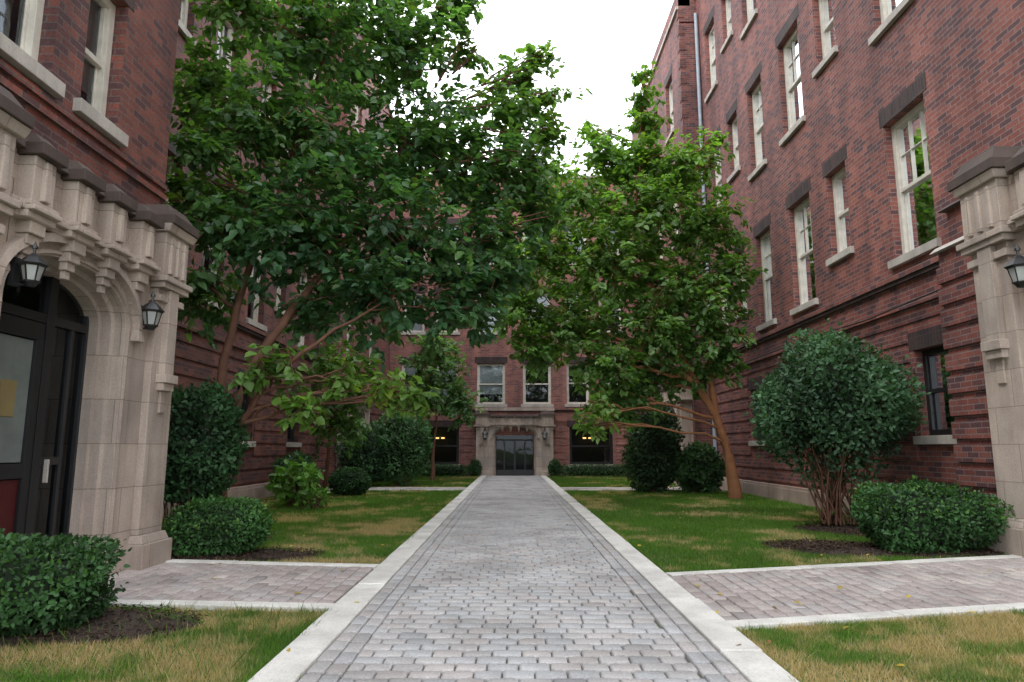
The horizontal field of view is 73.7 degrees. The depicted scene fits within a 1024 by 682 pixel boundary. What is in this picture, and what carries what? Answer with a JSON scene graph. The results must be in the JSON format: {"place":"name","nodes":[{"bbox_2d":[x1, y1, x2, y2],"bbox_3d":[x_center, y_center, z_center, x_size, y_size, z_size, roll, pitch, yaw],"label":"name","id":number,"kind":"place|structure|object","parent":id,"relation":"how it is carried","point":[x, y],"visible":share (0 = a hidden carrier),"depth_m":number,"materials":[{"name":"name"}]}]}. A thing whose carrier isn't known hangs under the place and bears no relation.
{"place":"outdoors","nodes":[
{"label":"outdoors","id":0,"kind":"place"},
{"bbox_2d":[338,0,673,174],"label":"sky","id":1,"kind":"structure","parent":0,"point":[600,43],"materials":[{"name":"white"}]},
{"bbox_2d":[0,475,1023,681],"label":"lawn","id":2,"kind":"structure","parent":0,"point":[186,618],"depth_m":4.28,"materials":[{"name":"green plant"}]},
{"bbox_2d":[0,603,207,646],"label":"mulch bed","id":3,"kind":"object","parent":2,"relation":"on","point":[115,616],"visible":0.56,"depth_m":4.47,"materials":[{"name":"soil"}]},
{"bbox_2d":[0,528,131,638],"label":"boxwood hedge","id":4,"kind":"object","parent":3,"relation":"on","point":[45,580],"visible":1,"depth_m":4.36,"materials":[{"name":"green plant"}]},
{"bbox_2d":[168,532,275,550],"bbox_3d":[-4.287,2.577,8.903,2.354,0.111,2.352,0,-9,0],"label":"mulch bed","id":5,"kind":"object","parent":2,"relation":"on","point":[256,534],"depth_m":9.00,"materials":[{"name":"soil"}]},
{"bbox_2d":[162,375,255,541],"bbox_3d":[-4.126,1.487,8.796,1.524,2.086,1.416,0,-9,0],"label":"round shrub","id":6,"kind":"object","parent":5,"relation":"on","point":[203,455],"visible":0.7,"depth_m":8.49,"materials":[{"name":"green plant"}]},
{"bbox_2d":[171,546,324,560],"bbox_3d":[-3.107,2.369,7.633,2.025,0.113,0.938,0,-9,0],"label":"mulch bed","id":7,"kind":"object","parent":2,"relation":"on","point":[262,554],"visible":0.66,"depth_m":7.46,"materials":[{"name":"soil"}]},
{"bbox_2d":[161,493,277,557],"bbox_3d":[-3.298,2.076,7.702,1.239,0.737,0.874,0,-9,0],"label":"boxwood hedge","id":8,"kind":"object","parent":7,"relation":"on","point":[217,526],"visible":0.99,"depth_m":7.47,"materials":[{"name":"green plant"}]},
{"bbox_2d":[264,456,324,508],"bbox_3d":[-4.444,2.977,14.143,1.212,1.200,1.145,0,-9,0],"label":"leafy plant","id":9,"kind":"object","parent":2,"relation":"on","point":[297,480],"visible":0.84,"depth_m":13.98,"materials":[{"name":"green plant"}]},
{"bbox_2d":[269,449,324,492],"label":"leafy plant","id":10,"kind":"object","parent":2,"relation":"on","point":[290,457],"visible":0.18,"depth_m":16.06,"materials":[{"name":"green plant"}]},
{"bbox_2d":[293,483,329,509],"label":"leafy plant","id":11,"kind":"object","parent":2,"relation":"on","point":[313,497],"visible":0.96,"depth_m":13.47,"materials":[{"name":"green plant"}]},
{"bbox_2d":[304,341,378,492],"bbox_3d":[-4.638,2.069,18.323,2.176,4.121,2.289,0,-9,0],"label":"tree","id":12,"kind":"object","parent":2,"relation":"on","point":[341,422],"visible":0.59,"depth_m":18.08,"materials":[{"name":"green plant"}]},
{"bbox_2d":[327,466,371,495],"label":"round shrub","id":13,"kind":"object","parent":2,"relation":"on","point":[347,481],"visible":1,"depth_m":17.01,"materials":[{"name":"green plant"}]},
{"bbox_2d":[335,379,371,469],"bbox_3d":[-5.415,3.006,22.607,0.970,3.455,3.400,0,-9,0],"label":"stone portal","id":14,"kind":"object","parent":2,"relation":"on","point":[365,413],"visible":0.13,"depth_m":22.97,"materials":[{"name":"stone"}]},
{"bbox_2d":[333,421,391,485],"bbox_3d":[-4.601,3.460,21.185,1.967,2.092,1.861,7,-12,-40],"label":"round shrub","id":15,"kind":"object","parent":2,"relation":"on","point":[367,458],"visible":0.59,"depth_m":20.73,"materials":[{"name":"green plant"}]},
{"bbox_2d":[164,0,592,499],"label":"shade tree","id":16,"kind":"object","parent":2,"relation":"on","point":[223,221],"visible":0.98,"depth_m":10.14,"materials":[{"name":"green plant"}]},
{"bbox_2d":[371,410,433,485],"bbox_3d":[-3.501,3.242,21.570,2.203,2.742,2.085,0,-9,0],"label":"round shrub","id":17,"kind":"object","parent":2,"relation":"on","point":[406,439],"visible":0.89,"depth_m":21.06,"materials":[{"name":"green plant"}]},
{"bbox_2d":[378,328,488,480],"bbox_3d":[-2.881,2.289,25.453,4.141,5.872,3.114,0,-9,0],"label":"tree","id":18,"kind":"object","parent":2,"relation":"on","point":[448,407],"visible":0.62,"depth_m":25.19,"materials":[{"name":"green plant"}]},
{"bbox_2d":[406,463,470,476],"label":"hedge","id":19,"kind":"object","parent":2,"relation":"on","point":[450,470],"visible":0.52,"depth_m":28.49,"materials":[{"name":"green plant"}]},
{"bbox_2d":[468,458,482,475],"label":"evergreen bush","id":20,"kind":"object","parent":2,"relation":"on","point":[475,468],"visible":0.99,"depth_m":28.57,"materials":[{"name":"green plant"}]},
{"bbox_2d":[547,458,561,475],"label":"evergreen bush","id":21,"kind":"object","parent":2,"relation":"on","point":[553,467],"visible":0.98,"depth_m":28.57,"materials":[{"name":"green plant"}]},
{"bbox_2d":[560,463,627,476],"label":"hedge","id":22,"kind":"object","parent":2,"relation":"on","point":[605,470],"visible":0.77,"depth_m":28.50,"materials":[{"name":"green plant"}]},
{"bbox_2d":[211,499,1019,665],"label":"fallen leaves","id":23,"kind":"object","parent":2,"relation":"on","point":[840,587],"visible":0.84,"depth_m":5.82,"materials":[{"name":"plant"}]},
{"bbox_2d":[469,60,767,498],"bbox_3d":[2.473,-1.645,16.367,6.876,10.841,4.248,-3,-10,21],"label":"shade tree","id":24,"kind":"object","parent":2,"relation":"on","point":[612,363],"visible":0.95,"depth_m":16.06,"materials":[{"name":"green plant"}]},
{"bbox_2d":[619,405,685,492],"bbox_3d":[3.861,2.992,18.823,1.782,2.515,1.814,0,-9,0],"label":"evergreen shrub","id":25,"kind":"object","parent":2,"relation":"on","point":[650,451],"visible":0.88,"depth_m":18.26,"materials":[{"name":"green plant"}]},
{"bbox_2d":[655,381,693,486],"bbox_3d":[5.590,3.006,22.607,1.020,3.455,3.400,0,-9,0],"label":"stone portal","id":26,"kind":"object","parent":2,"relation":"on","point":[686,425],"visible":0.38,"depth_m":21.14,"materials":[{"name":"stone"}]},
{"bbox_2d":[651,0,712,448],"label":"bay return wall","id":27,"kind":"structure","parent":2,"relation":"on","point":[686,11],"depth_m":22.58,"materials":[{"name":"red brick"}]},
{"bbox_2d":[671,440,725,493],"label":"evergreen shrub","id":28,"kind":"object","parent":2,"relation":"on","point":[701,468],"visible":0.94,"depth_m":17.91,"materials":[{"name":"green plant"}]},
{"bbox_2d":[760,537,878,550],"bbox_3d":[3.741,2.476,8.312,1.416,0.112,0.853,0,-9,0],"label":"mulch bed","id":29,"kind":"object","parent":2,"relation":"on","point":[786,544],"visible":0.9,"depth_m":8.28,"materials":[{"name":"soil"}]},
{"bbox_2d":[790,522,865,535],"bbox_3d":[5.083,2.748,9.991,1.964,0.108,1.521,0,-9,0],"label":"mulch bed","id":30,"kind":"object","parent":2,"relation":"on","point":[833,528],"visible":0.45,"depth_m":9.97,"materials":[{"name":"soil"}]},
{"bbox_2d":[743,318,932,524],"bbox_3d":[4.938,1.243,10.537,2.619,3.090,2.486,-3,-9,19],"label":"round shrub","id":31,"kind":"object","parent":30,"relation":"on","point":[833,403],"visible":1,"depth_m":10.07,"materials":[{"name":"green plant"}]},
{"bbox_2d":[789,541,1008,558],"bbox_3d":[4.562,2.426,7.957,2.668,0.108,1.105,0,-9,0],"label":"mulch bed","id":32,"kind":"object","parent":2,"relation":"on","point":[874,550],"visible":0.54,"depth_m":7.71,"materials":[{"name":"soil"}]},
{"bbox_2d":[843,475,1018,553],"bbox_3d":[4.822,2.030,7.981,1.872,0.918,1.071,0,-9,0],"label":"boxwood hedge","id":33,"kind":"object","parent":32,"relation":"on","point":[931,516],"visible":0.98,"depth_m":7.69,"materials":[{"name":"green plant"}]},
{"bbox_2d":[108,476,1023,681],"bbox_3d":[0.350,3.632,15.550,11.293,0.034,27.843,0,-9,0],"label":"brick paver walkway","id":34,"kind":"structure","parent":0,"point":[509,523],"depth_m":5.49,"materials":[{"name":"grey brick"}]},
{"bbox_2d":[936,204,996,511],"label":"brick pier","id":35,"kind":"structure","parent":0,"point":[971,433],"depth_m":8.87,"materials":[{"name":"red brick"}]},
{"label":"ground","id":36,"kind":"structure","parent":0,"visible":0},
{"bbox_2d":[0,0,179,479],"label":"brick walls","id":37,"kind":"structure","parent":36,"relation":"on","point":[141,81],"depth_m":7.04,"materials":[{"name":"red brick"}]},
{"bbox_2d":[0,277,88,536],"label":"entrance doors","id":38,"kind":"structure","parent":37,"relation":"attached to","point":[25,366],"depth_m":5.82,"materials":[{"name":"black wood"}]},
{"bbox_2d":[18,0,115,115],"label":"window frames","id":39,"kind":"structure","parent":37,"relation":"attached to","point":[99,61],"depth_m":6.87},
{"bbox_2d":[81,0,98,95],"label":"window glass","id":40,"kind":"object","parent":39,"relation":"in","point":[90,46],"visible":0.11,"depth_m":6.91,"materials":[{"name":"black glass"}]},
{"bbox_2d":[0,0,134,147],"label":"stone trim","id":41,"kind":"structure","parent":37,"relation":"attached to","point":[21,60],"depth_m":5.89,"materials":[{"name":"stone"}]},
{"bbox_2d":[0,59,167,200],"bbox_3d":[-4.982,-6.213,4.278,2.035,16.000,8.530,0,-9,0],"label":"brick ledge","id":42,"kind":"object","parent":37,"relation":"attached to","point":[24,82],"depth_m":6.20,"materials":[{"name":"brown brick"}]},
{"bbox_2d":[0,85,199,574],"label":"stone portal","id":43,"kind":"object","parent":36,"relation":"on","point":[113,256],"visible":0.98,"depth_m":6.51,"materials":[{"name":"stone"}]},
{"bbox_2d":[7,241,48,287],"bbox_3d":[-3.622,-0.578,5.141,0.253,0.353,0.187,-4,-10,24],"label":"wall lantern","id":44,"kind":"object","parent":43,"relation":"attached to","point":[29,269],"depth_m":5.09,"materials":[{"name":"black metal"}]},
{"bbox_2d":[141,290,164,330],"bbox_3d":[-3.648,-0.311,6.884,0.267,0.408,0.207,5,-10,-29],"label":"wall lantern","id":45,"kind":"object","parent":43,"relation":"attached to","point":[153,311],"depth_m":6.83,"materials":[{"name":"black metal"}]},
{"bbox_2d":[168,0,333,487],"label":"brick walls","id":46,"kind":"structure","parent":36,"relation":"on","point":[196,360],"depth_m":15.43,"materials":[{"name":"red brick"}]},
{"bbox_2d":[164,0,315,441],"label":"window frames","id":47,"kind":"structure","parent":46,"relation":"attached to","point":[183,13],"depth_m":15.73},
{"bbox_2d":[166,18,312,302],"bbox_3d":[-6.236,-4.305,15.300,0.060,12.760,10.900,0,-9,0],"label":"window glass","id":48,"kind":"object","parent":47,"relation":"in","point":[223,55],"visible":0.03,"depth_m":14.93,"materials":[{"name":"grey glass"}]},
{"bbox_2d":[162,0,320,517],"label":"stone trim","id":49,"kind":"structure","parent":46,"relation":"attached to","point":[257,491],"depth_m":15.42,"materials":[{"name":"stone"}]},
{"bbox_2d":[314,12,349,487],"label":"bay return wall","id":50,"kind":"structure","parent":46,"relation":"attached to","point":[320,460],"depth_m":20.80,"materials":[{"name":"red brick"}]},
{"bbox_2d":[298,33,394,470],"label":"brick walls","id":51,"kind":"structure","parent":36,"relation":"on","point":[384,346],"depth_m":26.05,"materials":[{"name":"red brick"}]},
{"bbox_2d":[346,105,377,368],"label":"window frames","id":52,"kind":"structure","parent":51,"relation":"attached to","point":[356,113],"depth_m":24.46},
{"bbox_2d":[333,25,393,487],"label":"stone trim","id":53,"kind":"structure","parent":51,"relation":"attached to","point":[389,109],"depth_m":26.21,"materials":[{"name":"stone"}]},
{"bbox_2d":[390,178,639,469],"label":"brick walls","id":54,"kind":"structure","parent":36,"relation":"on","point":[513,398],"depth_m":30.29,"materials":[{"name":"red brick"}]},
{"bbox_2d":[401,225,620,463],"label":"window frames","id":55,"kind":"structure","parent":54,"relation":"attached to","point":[524,395],"depth_m":30.17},
{"bbox_2d":[405,228,617,400],"bbox_3d":[0.000,-0.010,30.606,9.800,10.710,0.060,0,-9,0],"label":"window glass","id":56,"kind":"object","parent":55,"relation":"in","point":[490,374],"visible":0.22,"depth_m":30.41,"materials":[{"name":"grey glass"}]},
{"bbox_2d":[496,435,533,475],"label":"entrance doors","id":57,"kind":"structure","parent":54,"relation":"attached to","point":[515,472],"depth_m":29.63,"materials":[{"name":"black metal"}]},
{"bbox_2d":[399,175,633,475],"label":"stone trim","id":58,"kind":"structure","parent":54,"relation":"attached to","point":[448,423],"depth_m":30.22,"materials":[{"name":"beige stone"}]},
{"bbox_2d":[474,411,555,475],"bbox_3d":[0.115,4.464,29.682,3.530,2.764,0.970,0,-9,0],"label":"stone portal","id":59,"kind":"object","parent":36,"relation":"on","point":[494,424],"visible":0.97,"depth_m":29.40,"materials":[{"name":"stone"}]},
{"bbox_2d":[482,428,487,439],"bbox_3d":[-1.150,3.956,29.169,0.300,0.516,0.280,0,-9,0],"label":"wall lantern","id":60,"kind":"object","parent":59,"relation":"attached to","point":[485,434],"depth_m":29.08,"materials":[{"name":"black metal"}]},
{"bbox_2d":[475,407,553,410],"bbox_3d":[0.125,2.979,29.854,3.450,0.150,0.110,0,-9,0],"label":"ledge","id":61,"kind":"object","parent":59,"relation":"on","point":[519,409],"visible":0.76,"depth_m":29.80,"materials":[{"name":"beige stone"}]},
{"bbox_2d":[541,428,547,439],"bbox_3d":[1.400,3.956,29.169,0.300,0.516,0.280,0,-9,0],"label":"wall lantern","id":62,"kind":"object","parent":59,"relation":"attached to","point":[544,433],"depth_m":29.09,"materials":[{"name":"black metal"}]},
{"bbox_2d":[107,475,1023,681],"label":"concrete kerb","id":63,"kind":"structure","parent":36,"relation":"on","point":[749,660],"depth_m":5.07,"materials":[{"name":"grey concrete"}]},
{"bbox_2d":[632,16,695,440],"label":"brick walls","id":64,"kind":"structure","parent":36,"relation":"on","point":[669,56],"depth_m":24.43,"materials":[{"name":"red brick"}]},
{"bbox_2d":[633,6,677,373],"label":"stone trim","id":65,"kind":"structure","parent":64,"relation":"attached to","point":[659,55],"depth_m":24.45,"materials":[{"name":"stone"}]},
{"bbox_2d":[644,82,677,354],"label":"window frames","id":66,"kind":"structure","parent":64,"relation":"attached to","point":[671,105],"depth_m":24.70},
{"bbox_2d":[696,0,1023,495],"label":"brick walls","id":67,"kind":"structure","parent":36,"relation":"on","point":[967,56],"depth_m":12.32,"materials":[{"name":"red brick"}]},
{"bbox_2d":[694,13,717,455],"bbox_3d":[6.120,-3.352,21.578,0.111,15.300,0.111,4,-10,-22],"label":"downpipe","id":68,"kind":"object","parent":67,"relation":"attached to","point":[699,111],"visible":0.4,"depth_m":22.27,"materials":[{"name":"metal"}]},
{"bbox_2d":[703,0,956,513],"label":"stone trim","id":69,"kind":"structure","parent":67,"relation":"attached to","point":[932,335],"depth_m":13.78,"materials":[{"name":"stone"}]},
{"bbox_2d":[709,0,951,440],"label":"window frames","id":70,"kind":"structure","parent":67,"relation":"attached to","point":[902,189],"depth_m":13.53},
{"bbox_2d":[712,0,954,434],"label":"window glass","id":71,"kind":"object","parent":70,"relation":"in","point":[921,214],"visible":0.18,"depth_m":11.09,"materials":[{"name":"grey glass"}]},
{"bbox_2d":[725,288,941,369],"bbox_3d":[6.094,1.521,14.986,0.087,2.832,11.518,0,-9,0],"label":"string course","id":72,"kind":"object","parent":67,"relation":"attached to","point":[860,321],"visible":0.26,"depth_m":11.34,"materials":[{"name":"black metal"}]},
{"bbox_2d":[929,199,985,538],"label":"pier caps","id":73,"kind":"object","parent":67,"relation":"attached to","point":[936,251],"visible":0.2,"depth_m":9.26,"materials":[{"name":"stone"}]},
{"bbox_2d":[947,146,1023,557],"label":"stone portal","id":74,"kind":"object","parent":36,"relation":"on","point":[986,187],"visible":0.95,"depth_m":7.83,"materials":[{"name":"stone"}]},
{"bbox_2d":[1004,244,1023,287],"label":"wall lantern","id":75,"kind":"object","parent":74,"relation":"attached to","point":[1014,267],"depth_m":7.42,"materials":[{"name":"black metal"}]}
]}

